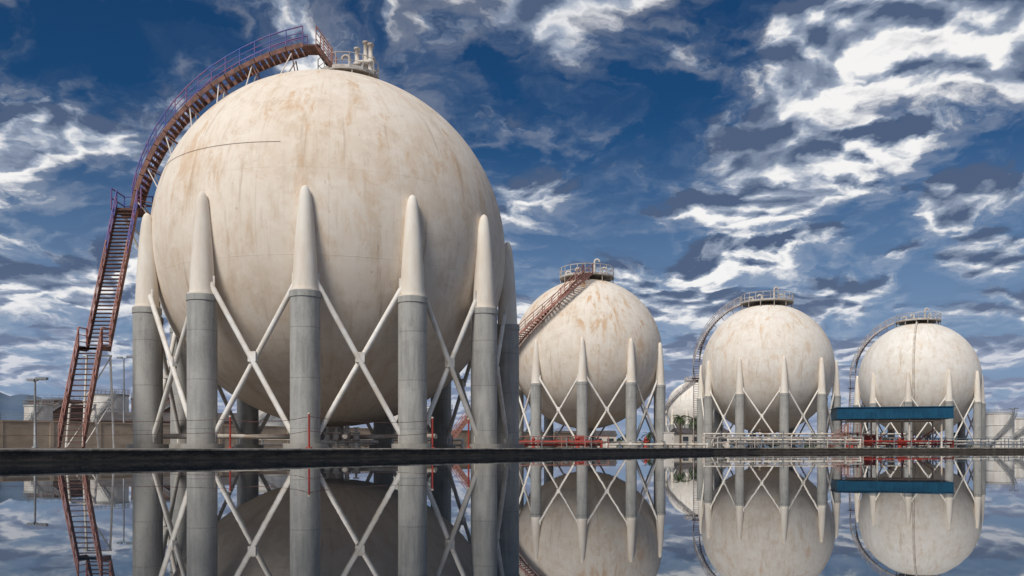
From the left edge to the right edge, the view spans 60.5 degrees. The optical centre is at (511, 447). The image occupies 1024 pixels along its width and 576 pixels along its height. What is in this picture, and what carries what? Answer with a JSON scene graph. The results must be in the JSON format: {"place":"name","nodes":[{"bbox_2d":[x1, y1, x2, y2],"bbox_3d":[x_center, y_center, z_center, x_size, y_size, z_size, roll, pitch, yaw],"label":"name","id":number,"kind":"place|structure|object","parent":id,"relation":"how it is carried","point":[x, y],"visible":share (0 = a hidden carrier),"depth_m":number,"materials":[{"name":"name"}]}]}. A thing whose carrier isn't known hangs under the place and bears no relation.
{"place":"outdoors","nodes":[
{"label":"outdoors","id":0,"kind":"place"},
{"bbox_2d":[93,412,236,424],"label":"warehouse","id":1,"kind":"structure","parent":0,"point":[118,417],"depth_m":146.24,"materials":[{"name":"brown paint"}]},
{"bbox_2d":[0,447,937,448],"bbox_3d":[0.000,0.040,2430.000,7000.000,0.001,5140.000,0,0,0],"label":"ground","id":2,"kind":"structure","parent":0,"point":[239,448],"depth_m":33.50,"materials":[{"name":"grey concrete"}]},
{"bbox_2d":[26,377,47,447],"bbox_3d":[-32.445,-2.375,60.000,1.350,4.830,0.440,0,0,0],"label":"street lamp","id":3,"kind":"object","parent":2,"relation":"on","point":[36,379],"visible":0.94,"depth_m":59.93,"materials":[{"name":"metal"}]},
{"bbox_2d":[23,399,53,420],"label":"storage tank","id":4,"kind":"object","parent":2,"relation":"on","point":[43,410],"visible":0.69,"depth_m":175.86,"materials":[{"name":"white metal"}]},
{"bbox_2d":[27,395,88,421],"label":"storage tank","id":5,"kind":"object","parent":2,"relation":"on","point":[57,407],"visible":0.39,"depth_m":194.98,"materials":[{"name":"grey metal"}]},
{"bbox_2d":[90,389,129,421],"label":"storage tank","id":6,"kind":"object","parent":2,"relation":"on","point":[117,403],"visible":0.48,"depth_m":176.98,"materials":[{"name":"white metal"}]},
{"bbox_2d":[117,356,132,422],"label":"street lamp","id":7,"kind":"object","parent":2,"relation":"on","point":[124,385],"visible":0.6,"depth_m":89.94,"materials":[{"name":"metal"}]},
{"bbox_2d":[131,393,169,412],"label":"storage tank","id":8,"kind":"object","parent":2,"relation":"on","point":[167,408],"visible":0.09,"depth_m":197.30,"materials":[{"name":"grey metal"}]},
{"bbox_2d":[0,416,431,435],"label":"barrier wire","id":9,"kind":"object","parent":2,"relation":"on","point":[227,432],"visible":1,"depth_m":39.84,"materials":[{"name":"metal"}]},
{"bbox_2d":[227,416,232,447],"bbox_3d":[-13.100,-0.720,40.800,0.280,1.520,0.280,0,0,0],"label":"marker post","id":10,"kind":"object","parent":2,"relation":"on","point":[230,432],"visible":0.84,"depth_m":40.76,"materials":[{"name":"red metal"}]},
{"bbox_2d":[259,410,289,425],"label":"storage tank","id":11,"kind":"object","parent":2,"relation":"on","point":[262,414],"visible":0.07,"depth_m":209.49,"materials":[{"name":"white metal"}]},
{"bbox_2d":[0,413,575,447],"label":"perimeter wall","id":12,"kind":"structure","parent":2,"relation":"on","point":[123,434],"depth_m":78.04,"materials":[{"name":"concrete"}]},
{"bbox_2d":[57,25,523,447],"bbox_3d":[-10.786,-11.710,51.263,23.049,23.700,22.306,0,0,0],"label":"spherical gas tank","id":13,"kind":"object","parent":2,"relation":"on","point":[327,242],"visible":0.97,"depth_m":43.55,"materials":[{"name":"beige metal"}]},
{"bbox_2d":[306,412,311,447],"bbox_3d":[-8.600,-0.720,37.200,0.280,1.520,0.280,0,0,0],"label":"marker post","id":14,"kind":"object","parent":2,"relation":"on","point":[309,413],"visible":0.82,"depth_m":37.16,"materials":[{"name":"red metal"}]},
{"bbox_2d":[320,427,378,447],"bbox_3d":[-9.086,-0.545,49.671,4.777,1.170,2.420,0,0,-39],"label":"valve assembly","id":15,"kind":"object","parent":2,"relation":"on","point":[347,441],"visible":0.7,"depth_m":49.00,"materials":[{"name":"white paint"}]},
{"bbox_2d":[259,435,463,447],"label":"pipe rack","id":16,"kind":"object","parent":2,"relation":"on","point":[359,445],"visible":0.24,"depth_m":67.47,"materials":[{"name":"grey metal"}]},
{"bbox_2d":[394,403,452,427],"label":"storage tank","id":17,"kind":"object","parent":2,"relation":"on","point":[396,418],"visible":0.06,"depth_m":184.47,"materials":[{"name":"white metal"}]},
{"bbox_2d":[431,417,434,447],"bbox_3d":[-3.850,-0.720,42.500,0.280,1.520,0.280,0,0,0],"label":"marker post","id":18,"kind":"object","parent":2,"relation":"on","point":[432,432],"visible":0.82,"depth_m":42.46,"materials":[{"name":"red metal"}]},
{"bbox_2d":[466,418,470,447],"bbox_3d":[-2.200,-0.720,44.500,0.280,1.520,0.280,0,0,0],"label":"marker post","id":19,"kind":"object","parent":2,"relation":"on","point":[468,419],"visible":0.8,"depth_m":44.46,"materials":[{"name":"metal"}]},
{"bbox_2d":[0,448,1023,462],"bbox_3d":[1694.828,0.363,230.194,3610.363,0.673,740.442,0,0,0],"label":"quay wall","id":20,"kind":"structure","parent":2,"relation":"on","point":[57,455],"depth_m":24.47,"materials":[{"name":"concrete"}]},
{"bbox_2d":[451,258,667,447],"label":"spherical gas tank","id":21,"kind":"object","parent":2,"relation":"on","point":[591,361],"visible":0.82,"depth_m":99.79,"materials":[{"name":"beige metal"}]},
{"bbox_2d":[519,437,602,447],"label":"pipe rack","id":22,"kind":"object","parent":2,"relation":"on","point":[567,444],"visible":0.54,"depth_m":84.36,"materials":[{"name":"metal"}]},
{"bbox_2d":[519,436,608,447],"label":"yard railing","id":23,"kind":"object","parent":2,"relation":"on","point":[561,442],"visible":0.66,"depth_m":81.20,"materials":[{"name":"metal"}]},
{"bbox_2d":[574,435,580,447],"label":"fire hydrant","id":24,"kind":"object","parent":2,"relation":"on","point":[577,438],"visible":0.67,"depth_m":91.85,"materials":[{"name":"red metal"}]},
{"bbox_2d":[574,437,583,447],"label":"hose cabinet","id":25,"kind":"object","parent":2,"relation":"on","point":[581,438],"visible":0.38,"depth_m":94.88,"materials":[{"name":"metal"}]},
{"bbox_2d":[643,436,648,447],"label":"fire hydrant","id":26,"kind":"object","parent":2,"relation":"on","point":[645,440],"visible":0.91,"depth_m":91.88,"materials":[{"name":"red metal"}]},
{"bbox_2d":[641,432,653,447],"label":"palm tree","id":27,"kind":"object","parent":2,"relation":"on","point":[649,437],"visible":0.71,"depth_m":195.76,"materials":[{"name":"green plant"}]},
{"bbox_2d":[605,439,707,447],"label":"pipe rack","id":28,"kind":"object","parent":2,"relation":"on","point":[641,444],"visible":0.99,"depth_m":88.89,"materials":[{"name":"metal"}]},
{"bbox_2d":[662,432,674,447],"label":"control cabinet","id":29,"kind":"object","parent":2,"relation":"on","point":[668,437],"visible":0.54,"depth_m":96.68,"materials":[{"name":"white metal"}]},
{"bbox_2d":[672,414,686,447],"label":"palm tree","id":30,"kind":"object","parent":2,"relation":"on","point":[680,420],"visible":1,"depth_m":199.85,"materials":[{"name":"green plant"}]},
{"bbox_2d":[687,416,696,447],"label":"palm tree","id":31,"kind":"object","parent":2,"relation":"on","point":[691,420],"visible":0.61,"depth_m":202.90,"materials":[{"name":"green plant"}]},
{"bbox_2d":[665,374,723,447],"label":"spherical gas tank","id":32,"kind":"object","parent":2,"relation":"on","point":[679,402],"visible":0.48,"depth_m":277.42,"materials":[{"name":"white metal"}]},
{"bbox_2d":[691,287,840,447],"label":"spherical gas tank","id":33,"kind":"object","parent":2,"relation":"on","point":[769,365],"visible":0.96,"depth_m":120.79,"materials":[{"name":"white metal"}]},
{"bbox_2d":[717,436,863,447],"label":"yard railing","id":34,"kind":"object","parent":2,"relation":"on","point":[791,442],"visible":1,"depth_m":88.66,"materials":[{"name":"grey metal"}]},
{"bbox_2d":[725,435,861,447],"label":"pipe rack","id":35,"kind":"object","parent":2,"relation":"on","point":[850,439],"visible":0.88,"depth_m":93.17,"materials":[{"name":"metal"}]},
{"bbox_2d":[616,432,971,447],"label":"distant trees","id":36,"kind":"object","parent":2,"relation":"on","point":[763,446],"visible":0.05,"depth_m":302.62,"materials":[{"name":"green plant"}]},
{"bbox_2d":[702,431,906,447],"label":"pipe rack","id":37,"kind":"object","parent":2,"relation":"on","point":[781,434],"visible":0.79,"depth_m":110.50,"materials":[{"name":"grey metal"}]},
{"bbox_2d":[828,423,861,447],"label":"service steps","id":38,"kind":"structure","parent":2,"relation":"on","point":[844,434],"depth_m":99.69,"materials":[{"name":"white metal"}]},
{"bbox_2d":[863,435,875,447],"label":"hose cabinet","id":39,"kind":"object","parent":2,"relation":"on","point":[866,437],"visible":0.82,"depth_m":105.68,"materials":[{"name":"metal"}]},
{"bbox_2d":[830,406,954,447],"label":"loading canopy","id":40,"kind":"object","parent":2,"relation":"on","point":[901,414],"visible":0.89,"depth_m":102.54,"materials":[{"name":"blue metal"}]},
{"bbox_2d":[846,437,953,447],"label":"pipe rack","id":41,"kind":"object","parent":2,"relation":"on","point":[945,441],"visible":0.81,"depth_m":101.64,"materials":[{"name":"metal"}]},
{"bbox_2d":[847,308,987,447],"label":"spherical gas tank","id":42,"kind":"object","parent":2,"relation":"on","point":[921,361],"visible":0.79,"depth_m":141.33,"materials":[{"name":"white metal"}]},
{"bbox_2d":[910,438,1023,447],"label":"yard railing","id":43,"kind":"object","parent":2,"relation":"on","point":[994,441],"visible":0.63,"depth_m":109.67,"materials":[{"name":"white metal"}]},
{"bbox_2d":[929,437,1023,447],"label":"pipe rack","id":44,"kind":"object","parent":2,"relation":"on","point":[979,442],"visible":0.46,"depth_m":118.79,"materials":[{"name":"metal"}]},
{"bbox_2d":[986,409,1017,447],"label":"storage tank","id":45,"kind":"object","parent":2,"relation":"on","point":[998,424],"visible":0.76,"depth_m":247.05,"materials":[{"name":"white metal"}]},
{"bbox_2d":[1009,408,1018,447],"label":"street lamp","id":46,"kind":"object","parent":2,"relation":"on","point":[1012,427],"visible":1,"depth_m":149.96,"materials":[{"name":"metal"}]},
{"bbox_2d":[1015,417,1023,447],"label":"storage tank","id":47,"kind":"object","parent":2,"relation":"on","point":[1019,427],"visible":0.21,"depth_m":256.82,"materials":[{"name":"white metal"}]},
{"bbox_2d":[0,392,971,446],"bbox_3d":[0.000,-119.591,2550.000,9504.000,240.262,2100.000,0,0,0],"label":"hills","id":48,"kind":"structure","parent":0,"point":[10,406],"depth_m":2200.64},
{"bbox_2d":[0,450,1023,575],"bbox_3d":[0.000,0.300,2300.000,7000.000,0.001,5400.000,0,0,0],"label":"water","id":49,"kind":"structure","parent":0,"point":[834,514],"depth_m":3.81,"materials":[{"name":"blue liquid"}]},
{"bbox_2d":[0,0,1023,440],"label":"sky","id":50,"kind":"structure","parent":0,"point":[862,161],"materials":[{"name":"blue"}]},
{"bbox_2d":[555,431,617,447],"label":"warehouse","id":51,"kind":"structure","parent":0,"point":[611,435],"depth_m":235.50,"materials":[{"name":"beige concrete"}]},
{"bbox_2d":[669,428,729,447],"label":"warehouse","id":52,"kind":"structure","parent":0,"point":[686,434],"depth_m":221.23,"materials":[{"name":"beige concrete"}]},
{"bbox_2d":[682,437,726,441],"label":"windows","id":53,"kind":"structure","parent":52,"relation":"in","point":[684,438],"depth_m":219.81,"materials":[{"name":"black glass"}]}
]}

